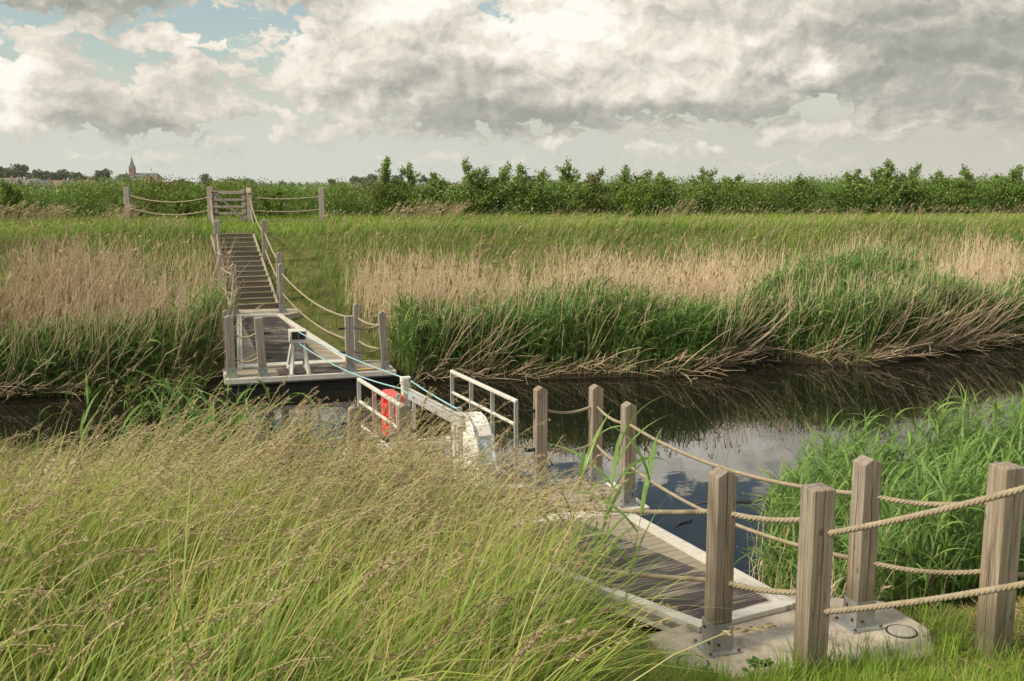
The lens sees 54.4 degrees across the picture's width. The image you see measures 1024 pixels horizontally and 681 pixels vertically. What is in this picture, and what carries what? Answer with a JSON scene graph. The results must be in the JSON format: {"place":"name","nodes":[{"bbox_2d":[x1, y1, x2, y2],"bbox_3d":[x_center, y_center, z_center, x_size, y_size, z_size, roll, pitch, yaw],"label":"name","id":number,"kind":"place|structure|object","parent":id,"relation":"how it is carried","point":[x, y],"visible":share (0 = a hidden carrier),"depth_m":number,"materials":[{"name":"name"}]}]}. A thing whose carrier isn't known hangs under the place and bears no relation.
{"place":"outdoors","nodes":[
{"label":"outdoors","id":0,"kind":"place"},
{"bbox_2d":[0,344,1023,632],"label":"water","id":1,"kind":"structure","parent":0,"point":[766,412],"depth_m":16.39,"materials":[{"name":"black liquid"}]},
{"bbox_2d":[223,360,395,395],"bbox_3d":[-3.760,0.745,18.485,3.050,0.430,1.231,-3,9,-17],"label":"pontoon","id":2,"kind":"object","parent":1,"relation":"on","point":[326,377],"visible":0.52,"depth_m":18.04,"materials":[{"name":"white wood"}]},
{"bbox_2d":[222,309,229,370],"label":"wooden post","id":3,"kind":"object","parent":2,"relation":"on","point":[225,312],"visible":0.42,"depth_m":18.30,"materials":[{"name":"grey wood"}]},
{"bbox_2d":[224,315,238,377],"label":"wooden post","id":4,"kind":"object","parent":2,"relation":"on","point":[230,345],"visible":0.91,"depth_m":17.62,"materials":[{"name":"grey wood"}]},
{"bbox_2d":[254,317,270,377],"bbox_3d":[-4.467,0.116,17.692,0.245,1.080,0.245,-5,10,-17],"label":"wooden post","id":5,"kind":"object","parent":2,"relation":"on","point":[260,342],"visible":0.9,"depth_m":17.63,"materials":[{"name":"grey wood"}]},
{"bbox_2d":[286,328,312,375],"bbox_3d":[-3.924,0.184,18.234,0.460,0.794,0.870,-3,9,-17],"label":"rope trestle","id":6,"kind":"object","parent":2,"relation":"on","point":[296,337],"visible":0.99,"depth_m":17.98,"materials":[{"name":"paint"}]},
{"bbox_2d":[299,343,412,397],"bbox_3d":[-2.581,0.365,15.302,0.084,0.268,5.944,-4,10,-25],"label":"ferry rope","id":7,"kind":"object","parent":6,"relation":"hanging from","point":[356,374],"visible":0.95,"depth_m":14.63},
{"bbox_2d":[342,315,356,372],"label":"wooden post","id":8,"kind":"object","parent":2,"relation":"on","point":[349,339],"visible":0.98,"depth_m":18.09,"materials":[{"name":"grey wood"}]},
{"bbox_2d":[353,303,364,363],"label":"wooden post","id":9,"kind":"object","parent":2,"relation":"on","point":[357,323],"visible":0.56,"depth_m":19.03,"materials":[{"name":"grey wood"}]},
{"bbox_2d":[378,311,391,370],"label":"wooden post","id":10,"kind":"object","parent":2,"relation":"on","point":[384,363],"visible":0.88,"depth_m":18.28,"materials":[{"name":"grey wood"}]},
{"bbox_2d":[342,370,523,494],"bbox_3d":[-1.176,1.205,12.168,1.880,1.302,2.600,-4,10,-25],"label":"ferry","id":11,"kind":"object","parent":1,"relation":"on","point":[418,398],"visible":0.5,"depth_m":11.89,"materials":[{"name":"metal"}]},
{"bbox_2d":[299,332,456,408],"bbox_3d":[-2.266,0.278,14.805,0.103,0.153,7.056,-5,10,-27],"label":"ferry rope","id":12,"kind":"object","parent":11,"relation":"attached to","point":[380,369],"visible":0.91,"depth_m":13.99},
{"bbox_2d":[381,389,404,440],"bbox_3d":[-1.409,0.890,11.793,0.183,0.620,0.507,-4,10,-25],"label":"lifebuoy case","id":13,"kind":"object","parent":11,"relation":"attached to","point":[389,392],"visible":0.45,"depth_m":11.72,"materials":[{"name":"red plastic"}]},
{"bbox_2d":[1,363,1023,616],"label":"reeds","id":14,"kind":"object","parent":1,"relation":"in","point":[955,469],"visible":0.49,"depth_m":8.50,"materials":[{"name":"plant"}]},
{"bbox_2d":[412,476,649,523],"bbox_3d":[-0.199,1.929,10.562,3.050,0.430,1.231,-3,9,-17],"label":"pontoon","id":15,"kind":"object","parent":1,"relation":"on","point":[607,491],"visible":0.16,"depth_m":10.79,"materials":[{"name":"grey wood"}]},
{"bbox_2d":[347,405,360,506],"bbox_3d":[-1.666,1.203,10.457,0.228,1.058,0.228,0,8,-17],"label":"wooden post","id":16,"kind":"object","parent":15,"relation":"on","point":[356,408],"visible":0.16,"depth_m":10.35,"materials":[{"name":"brown wood"}]},
{"bbox_2d":[395,402,410,501],"bbox_3d":[-1.159,1.184,10.608,0.228,1.048,0.228,-1,9,-17],"label":"wooden post","id":17,"kind":"object","parent":15,"relation":"on","point":[403,408],"visible":0.12,"depth_m":10.50,"materials":[{"name":"brown wood"}]},
{"bbox_2d":[528,385,551,489],"bbox_3d":[0.314,1.067,11.059,0.228,1.138,0.228,-3,9,-17],"label":"wooden post","id":18,"kind":"object","parent":15,"relation":"on","point":[540,402],"visible":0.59,"depth_m":10.99,"materials":[{"name":"brown wood"}]},
{"bbox_2d":[524,444,589,452],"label":"rope","id":19,"kind":"object","parent":18,"relation":"attached to","point":[553,450],"visible":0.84,"depth_m":11.14,"materials":[{"name":"beige fabric"}]},
{"bbox_2d":[524,406,590,413],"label":"rope","id":20,"kind":"object","parent":18,"relation":"attached to","point":[558,412],"visible":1,"depth_m":11.09,"materials":[{"name":"beige fabric"}]},
{"bbox_2d":[582,384,607,484],"bbox_3d":[0.944,1.046,11.255,0.228,1.118,0.228,-3,9,-17],"label":"wooden post","id":21,"kind":"object","parent":15,"relation":"on","point":[595,419],"visible":0.67,"depth_m":11.20,"materials":[{"name":"brown wood"}]},
{"bbox_2d":[597,406,620,423],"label":"rope","id":22,"kind":"object","parent":21,"relation":"attached to","point":[608,417],"visible":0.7,"depth_m":10.84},
{"bbox_2d":[614,401,640,507],"bbox_3d":[1.211,1.185,10.406,0.228,1.108,0.228,-3,9,-17],"label":"wooden post","id":23,"kind":"object","parent":15,"relation":"on","point":[628,413],"visible":0.89,"depth_m":10.36,"materials":[{"name":"brown wood"}]},
{"bbox_2d":[630,467,847,559],"bbox_3d":[1.736,1.370,8.427,0.036,0.520,4.008,-2,9,-15],"label":"rope","id":24,"kind":"object","parent":23,"relation":"attached to","point":[788,542],"visible":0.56,"depth_m":7.87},
{"bbox_2d":[0,185,1023,680],"bbox_3d":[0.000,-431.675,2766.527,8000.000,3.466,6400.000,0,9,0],"label":"ground","id":25,"kind":"structure","parent":0,"point":[306,309],"depth_m":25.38,"materials":[{"name":"plant"}]},
{"bbox_2d":[0,166,12,177],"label":"tree","id":26,"kind":"object","parent":25,"relation":"on","point":[7,172],"visible":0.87,"depth_m":452.43,"materials":[{"name":"green plant"}]},
{"bbox_2d":[9,163,28,178],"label":"tree","id":27,"kind":"object","parent":25,"relation":"on","point":[21,170],"visible":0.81,"depth_m":470.52,"materials":[{"name":"green plant"}]},
{"bbox_2d":[0,178,38,222],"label":"alder sapling","id":28,"kind":"object","parent":25,"relation":"on","point":[12,197],"visible":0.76,"depth_m":36.30,"materials":[{"name":"green plant"}]},
{"bbox_2d":[29,178,51,191],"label":"house","id":29,"kind":"structure","parent":25,"relation":"on","point":[44,181],"depth_m":402.76,"materials":[{"name":"stone"}]},
{"bbox_2d":[31,169,51,179],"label":"tree","id":30,"kind":"object","parent":25,"relation":"on","point":[43,175],"visible":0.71,"depth_m":441.48,"materials":[{"name":"green plant"}]},
{"bbox_2d":[48,169,66,179],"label":"tree","id":31,"kind":"object","parent":25,"relation":"on","point":[57,175],"visible":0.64,"depth_m":462.44,"materials":[{"name":"green plant"}]},
{"bbox_2d":[92,168,112,181],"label":"tree","id":32,"kind":"object","parent":25,"relation":"on","point":[106,172],"visible":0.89,"depth_m":432.45,"materials":[{"name":"green plant"}]},
{"bbox_2d":[123,187,131,219],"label":"wooden post","id":33,"kind":"object","parent":25,"relation":"on","point":[126,194],"visible":0.5,"depth_m":35.18,"materials":[{"name":"grey wood"}]},
{"bbox_2d":[129,155,162,186],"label":"church","id":34,"kind":"structure","parent":25,"relation":"on","point":[132,171],"depth_m":806.28,"materials":[{"name":"red brick"}]},
{"bbox_2d":[161,188,200,219],"bbox_3d":[-12.238,-4.956,37.145,1.379,1.448,1.450,-9,12,-43],"label":"alder sapling","id":35,"kind":"object","parent":25,"relation":"on","point":[187,207],"visible":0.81,"depth_m":37.04,"materials":[{"name":"green plant"}]},
{"bbox_2d":[206,186,214,221],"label":"wooden post","id":36,"kind":"object","parent":25,"relation":"on","point":[209,189],"visible":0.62,"depth_m":34.19,"materials":[{"name":"grey wood"}]},
{"bbox_2d":[129,195,206,202],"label":"rope","id":37,"kind":"object","parent":36,"relation":"attached to","point":[168,201],"visible":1,"depth_m":34.76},
{"bbox_2d":[211,189,246,221],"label":"field gate","id":38,"kind":"structure","parent":36,"relation":"attached to","point":[243,206],"depth_m":34.22,"materials":[{"name":"grey wood"}]},
{"bbox_2d":[213,220,220,260],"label":"wooden post","id":39,"kind":"object","parent":25,"relation":"on","point":[216,223],"visible":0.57,"depth_m":24.97,"materials":[{"name":"grey wood"}]},
{"bbox_2d":[217,254,224,298],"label":"wooden post","id":40,"kind":"object","parent":25,"relation":"on","point":[220,261],"visible":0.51,"depth_m":22.90,"materials":[{"name":"grey wood"}]},
{"bbox_2d":[211,233,278,308],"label":"staircase","id":41,"kind":"structure","parent":25,"relation":"on","point":[243,256],"depth_m":24.63,"materials":[{"name":"wood"}]},
{"bbox_2d":[246,187,253,221],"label":"wooden post","id":42,"kind":"object","parent":25,"relation":"on","point":[249,207],"visible":0.54,"depth_m":34.23,"materials":[{"name":"grey wood"}]},
{"bbox_2d":[222,309,301,320],"bbox_3d":[-5.668,-0.552,22.263,1.922,0.160,1.122,-1,9,-9],"label":"concrete landing","id":43,"kind":"object","parent":25,"relation":"on","point":[291,314],"visible":0.32,"depth_m":22.21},
{"bbox_2d":[230,264,240,313],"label":"wooden post","id":44,"kind":"object","parent":43,"relation":"on","point":[233,266],"visible":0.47,"depth_m":21.87,"materials":[{"name":"grey wood"}]},
{"bbox_2d":[277,263,287,312],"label":"wooden post","id":45,"kind":"object","parent":43,"relation":"on","point":[281,284],"visible":1,"depth_m":22.08,"materials":[{"name":"grey wood"}]},
{"bbox_2d":[282,273,343,316],"bbox_3d":[-4.046,-0.941,20.570,0.036,0.626,3.734,-6,11,-34],"label":"rope","id":46,"kind":"object","parent":45,"relation":"attached to","point":[305,296],"visible":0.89,"depth_m":20.76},
{"bbox_2d":[282,293,344,338],"bbox_3d":[-4.046,-0.506,20.638,0.036,0.626,3.734,-6,11,-34],"label":"rope","id":47,"kind":"object","parent":45,"relation":"attached to","point":[298,310],"visible":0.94,"depth_m":20.92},
{"bbox_2d":[237,313,344,369],"bbox_3d":[-4.490,0.020,20.328,2.170,0.785,3.420,-2,9,-15],"label":"gangway","id":48,"kind":"object","parent":43,"relation":"on","point":[277,326],"visible":0.62,"depth_m":19.80,"materials":[{"name":"brown wood"}]},
{"bbox_2d":[261,219,268,263],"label":"wooden post","id":49,"kind":"object","parent":25,"relation":"on","point":[264,239],"visible":0.57,"depth_m":25.15,"materials":[{"name":"grey wood"}]},
{"bbox_2d":[253,185,290,219],"bbox_3d":[-9.072,-5.120,37.693,1.462,1.502,1.332,4,10,23],"label":"alder sapling","id":50,"kind":"object","parent":25,"relation":"on","point":[272,204],"visible":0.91,"depth_m":37.59,"materials":[{"name":"green plant"}]},
{"bbox_2d":[276,252,281,300],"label":"wooden post","id":51,"kind":"object","parent":25,"relation":"on","point":[278,257],"visible":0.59,"depth_m":23.29,"materials":[{"name":"grey wood"}]},
{"bbox_2d":[318,188,324,221],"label":"wooden post","id":52,"kind":"object","parent":25,"relation":"on","point":[321,202],"visible":0.57,"depth_m":34.21,"materials":[{"name":"grey wood"}]},
{"bbox_2d":[368,157,399,216],"bbox_3d":[-5.226,-6.086,40.280,1.381,2.722,1.727,0,9,0],"label":"alder sapling","id":53,"kind":"object","parent":25,"relation":"on","point":[386,171],"visible":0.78,"depth_m":39.94,"materials":[{"name":"green plant"}]},
{"bbox_2d":[0,364,776,680],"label":"meadow grass","id":54,"kind":"structure","parent":25,"relation":"on","point":[252,581],"depth_m":4.23,"materials":[{"name":"plant"}]},
{"bbox_2d":[389,162,430,215],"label":"alder sapling","id":55,"kind":"object","parent":25,"relation":"on","point":[408,176],"visible":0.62,"depth_m":40.49,"materials":[{"name":"green plant"}]},
{"bbox_2d":[413,171,454,215],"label":"alder sapling","id":56,"kind":"object","parent":25,"relation":"on","point":[435,182],"visible":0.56,"depth_m":41.19,"materials":[{"name":"green plant"}]},
{"bbox_2d":[443,157,485,215],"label":"alder sapling","id":57,"kind":"object","parent":25,"relation":"on","point":[470,176],"visible":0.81,"depth_m":40.28,"materials":[{"name":"green plant"}]},
{"bbox_2d":[467,163,503,215],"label":"alder sapling","id":58,"kind":"object","parent":25,"relation":"on","point":[483,173],"visible":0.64,"depth_m":40.96,"materials":[{"name":"green plant"}]},
{"bbox_2d":[485,160,514,214],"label":"alder sapling","id":59,"kind":"object","parent":25,"relation":"on","point":[503,174],"visible":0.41,"depth_m":41.50,"materials":[{"name":"green plant"}]},
{"bbox_2d":[0,236,1023,398],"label":"green reeds","id":60,"kind":"object","parent":25,"relation":"on","point":[705,332],"visible":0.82,"depth_m":19.55,"materials":[{"name":"plant"}]},
{"bbox_2d":[0,219,1023,402],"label":"dry reeds","id":61,"kind":"object","parent":25,"relation":"on","point":[85,292],"visible":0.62,"depth_m":20.52,"materials":[{"name":"plant"}]},
{"bbox_2d":[0,169,1023,220],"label":"hedge thicket","id":62,"kind":"object","parent":25,"relation":"on","point":[765,197],"visible":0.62,"depth_m":41.09,"materials":[{"name":"green plant"}]},
{"bbox_2d":[0,196,1023,252],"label":"crest grass","id":63,"kind":"structure","parent":25,"relation":"on","point":[349,219],"depth_m":33.71,"materials":[{"name":"plant"}]},
{"bbox_2d":[500,162,540,215],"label":"alder sapling","id":64,"kind":"object","parent":25,"relation":"on","point":[518,179],"visible":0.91,"depth_m":40.59,"materials":[{"name":"green plant"}]},
{"bbox_2d":[131,181,923,187],"bbox_3d":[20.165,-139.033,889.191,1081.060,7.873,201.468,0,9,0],"label":"treeline","id":65,"kind":"object","parent":25,"relation":"on","point":[418,184],"visible":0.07,"depth_m":848.59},
{"bbox_2d":[521,167,554,214],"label":"alder sapling","id":66,"kind":"object","parent":25,"relation":"on","point":[543,175],"visible":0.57,"depth_m":41.08,"materials":[{"name":"green plant"}]},
{"bbox_2d":[545,156,588,213],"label":"alder sapling","id":67,"kind":"object","parent":25,"relation":"on","point":[564,177],"visible":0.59,"depth_m":41.84,"materials":[{"name":"green plant"}]},
{"bbox_2d":[520,411,654,621],"bbox_3d":[0.470,1.206,6.388,0.970,1.501,0.389,5,10,29],"label":"reed plant","id":68,"kind":"object","parent":25,"relation":"on","point":[585,463],"visible":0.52,"depth_m":6.30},
{"bbox_2d":[572,166,610,214],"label":"alder sapling","id":69,"kind":"object","parent":25,"relation":"on","point":[593,181],"visible":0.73,"depth_m":41.03,"materials":[{"name":"green plant"}]},
{"bbox_2d":[545,443,668,602],"bbox_3d":[0.542,1.306,6.654,0.881,1.264,0.496,-5,10,-27],"label":"reed plant","id":70,"kind":"object","parent":25,"relation":"on","point":[609,481],"visible":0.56,"depth_m":6.49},
{"bbox_2d":[567,425,668,661],"bbox_3d":[0.596,1.252,5.879,0.658,1.463,0.467,0,9,0],"label":"reed plant","id":71,"kind":"object","parent":25,"relation":"on","point":[648,467],"visible":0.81,"depth_m":5.74,"materials":[{"name":"plant"}]},
{"bbox_2d":[610,165,641,213],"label":"alder sapling","id":72,"kind":"object","parent":25,"relation":"on","point":[624,175],"visible":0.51,"depth_m":41.53,"materials":[{"name":"green plant"}]},
{"bbox_2d":[613,184,651,216],"bbox_3d":[4.800,-5.461,39.407,1.170,1.447,1.529,-3,9,-19],"label":"alder sapling","id":73,"kind":"object","parent":25,"relation":"on","point":[632,197],"visible":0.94,"depth_m":39.32,"materials":[{"name":"green plant"}]},
{"bbox_2d":[587,392,681,648],"bbox_3d":[0.748,1.123,5.970,0.553,1.754,0.446,3,10,21],"label":"reed plant","id":74,"kind":"object","parent":25,"relation":"on","point":[616,460],"visible":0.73,"depth_m":5.93,"materials":[{"name":"plant"}]},
{"bbox_2d":[625,169,661,213],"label":"alder sapling","id":75,"kind":"object","parent":25,"relation":"on","point":[646,174],"visible":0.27,"depth_m":42.06,"materials":[{"name":"green plant"}]},
{"bbox_2d":[640,170,679,213],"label":"alder sapling","id":76,"kind":"object","parent":25,"relation":"on","point":[659,179],"visible":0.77,"depth_m":41.35,"materials":[{"name":"green plant"}]},
{"bbox_2d":[686,166,727,213],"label":"alder sapling","id":77,"kind":"object","parent":25,"relation":"on","point":[701,176],"visible":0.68,"depth_m":42.05,"materials":[{"name":"green plant"}]},
{"bbox_2d":[717,173,761,214],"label":"alder sapling","id":78,"kind":"object","parent":25,"relation":"on","point":[735,179],"visible":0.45,"depth_m":42.53,"materials":[{"name":"green plant"}]},
{"bbox_2d":[741,656,775,676],"bbox_3d":[1.427,1.890,5.748,0.227,0.122,0.119,-3,9,-16],"label":"leafy herb","id":79,"kind":"object","parent":25,"relation":"on","point":[752,660],"visible":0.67,"depth_m":5.73,"materials":[{"name":"green plant"}]},
{"bbox_2d":[647,595,934,680],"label":"concrete landing","id":80,"kind":"object","parent":25,"relation":"on","point":[755,641],"visible":0.4,"depth_m":6.28,"materials":[{"name":"concrete"}]},
{"bbox_2d":[496,512,795,633],"bbox_3d":[1.019,1.872,8.433,1.940,0.742,3.805,-5,10,-27],"label":"gangway","id":81,"kind":"object","parent":80,"relation":"on","point":[688,558],"visible":0.38,"depth_m":7.58,"materials":[{"name":"brown wood"}]},
{"bbox_2d":[676,655,709,669],"bbox_3d":[1.085,1.936,5.973,0.200,0.017,0.200,0,9,0],"label":"inspection cover","id":82,"kind":"object","parent":80,"relation":"on","point":[705,661],"visible":0.38,"depth_m":5.98,"materials":[{"name":"grey"}]},
{"bbox_2d":[692,466,742,657],"bbox_3d":[1.270,1.336,6.081,0.228,1.148,0.228,-3,9,-17],"label":"wooden post","id":83,"kind":"object","parent":80,"relation":"on","point":[721,523],"visible":0.87,"depth_m":6.04,"materials":[{"name":"brown wood"}]},
{"bbox_2d":[372,446,706,514],"bbox_3d":[-0.048,1.038,7.802,0.036,0.551,4.283,-7,11,-37],"label":"rope","id":84,"kind":"object","parent":83,"relation":"attached to","point":[677,512],"visible":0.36,"depth_m":6.56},
{"bbox_2d":[378,492,704,581],"bbox_3d":[-0.048,1.472,7.870,0.036,0.551,4.283,-7,11,-37],"label":"rope","id":85,"kind":"object","parent":83,"relation":"attached to","point":[673,577],"visible":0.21,"depth_m":6.54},
{"bbox_2d":[833,454,884,633],"bbox_3d":[2.260,1.295,6.409,0.228,1.128,0.228,-3,9,-17],"label":"wooden post","id":86,"kind":"object","parent":80,"relation":"on","point":[865,508],"visible":0.9,"depth_m":6.37,"materials":[{"name":"brown wood"}]},
{"bbox_2d":[629,424,850,495],"bbox_3d":[1.736,0.935,8.359,0.036,0.520,4.008,-2,9,-15],"label":"rope","id":87,"kind":"object","parent":86,"relation":"attached to","point":[794,485],"visible":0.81,"depth_m":8.08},
{"bbox_2d":[874,561,981,575],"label":"rope","id":88,"kind":"object","parent":86,"relation":"attached to","point":[930,571],"visible":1,"depth_m":6.22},
{"bbox_2d":[877,495,986,506],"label":"rope","id":89,"kind":"object","parent":86,"relation":"attached to","point":[912,502],"visible":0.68,"depth_m":6.21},
{"bbox_2d":[885,624,917,638],"bbox_3d":[2.500,1.871,6.388,0.200,0.017,0.200,0,9,0],"label":"cover","id":90,"kind":"object","parent":80,"relation":"on","point":[901,630],"visible":0.94,"depth_m":6.38,"materials":[{"name":"grey concrete"}]},
{"bbox_2d":[781,172,817,213],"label":"alder sapling","id":91,"kind":"object","parent":25,"relation":"on","point":[797,208],"visible":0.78,"depth_m":42.07,"materials":[{"name":"green plant"}]},
{"bbox_2d":[792,483,835,679],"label":"wooden post","id":92,"kind":"object","parent":25,"relation":"on","point":[815,553],"visible":1,"depth_m":5.67,"materials":[{"name":"brown wood"}]},
{"bbox_2d":[728,581,795,594],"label":"rope","id":93,"kind":"object","parent":92,"relation":"attached to","point":[763,590],"visible":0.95,"depth_m":5.92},
{"bbox_2d":[731,512,799,522],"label":"rope","id":94,"kind":"object","parent":92,"relation":"attached to","point":[743,516],"visible":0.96,"depth_m":5.85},
{"bbox_2d":[823,581,1023,614],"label":"rope","id":95,"kind":"object","parent":92,"relation":"attached to","point":[941,597],"visible":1,"depth_m":5.22,"materials":[{"name":"fabric"}]},
{"bbox_2d":[828,485,1023,535],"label":"rope","id":96,"kind":"object","parent":92,"relation":"attached to","point":[1009,492],"visible":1,"depth_m":5.16,"materials":[{"name":"fabric"}]},
{"bbox_2d":[827,169,865,211],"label":"alder sapling","id":97,"kind":"object","parent":25,"relation":"on","point":[849,178],"visible":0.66,"depth_m":42.64,"materials":[{"name":"green plant"}]},
{"bbox_2d":[747,491,978,613],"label":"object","id":98,"kind":"object","parent":25,"relation":"on","point":[833,585],"visible":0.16,"depth_m":7.68,"materials":[{"name":"plant"}]},
{"bbox_2d":[854,165,900,211],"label":"alder sapling","id":99,"kind":"object","parent":25,"relation":"on","point":[874,175],"visible":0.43,"depth_m":43.25,"materials":[{"name":"green plant"}]},
{"bbox_2d":[866,158,910,211],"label":"alder sapling","id":100,"kind":"object","parent":25,"relation":"on","point":[887,174],"visible":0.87,"depth_m":42.49,"materials":[{"name":"green plant"}]},
{"bbox_2d":[894,162,935,212],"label":"alder sapling","id":101,"kind":"object","parent":25,"relation":"on","point":[914,175],"visible":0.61,"depth_m":42.97,"materials":[{"name":"green plant"}]},
{"bbox_2d":[916,169,963,211],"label":"alder sapling","id":102,"kind":"object","parent":25,"relation":"on","point":[938,174],"visible":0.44,"depth_m":43.52,"materials":[{"name":"green plant"}]},
{"bbox_2d":[944,163,983,212],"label":"alder sapling","id":103,"kind":"object","parent":25,"relation":"on","point":[965,172],"visible":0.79,"depth_m":42.75,"materials":[{"name":"green plant"}]},
{"bbox_2d":[974,461,1023,663],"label":"wooden post","id":104,"kind":"object","parent":25,"relation":"on","point":[1002,529],"visible":0.85,"depth_m":5.97,"materials":[{"name":"brown wood"}]},
{"bbox_2d":[981,176,1019,211],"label":"alder sapling","id":105,"kind":"object","parent":25,"relation":"on","point":[1002,193],"visible":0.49,"depth_m":43.98,"materials":[{"name":"green plant"}]},
{"bbox_2d":[995,164,1023,212],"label":"alder sapling","id":106,"kind":"object","parent":25,"relation":"on","point":[1014,172],"visible":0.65,"depth_m":43.47,"materials":[{"name":"green plant"}]},
{"bbox_2d":[0,0,1023,184],"label":"sky","id":107,"kind":"structure","parent":0,"point":[303,91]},
{"bbox_2d":[514,565,1023,680],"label":"mown grass","id":108,"kind":"structure","parent":0,"point":[871,671],"depth_m":5.77,"materials":[{"name":"plant"}]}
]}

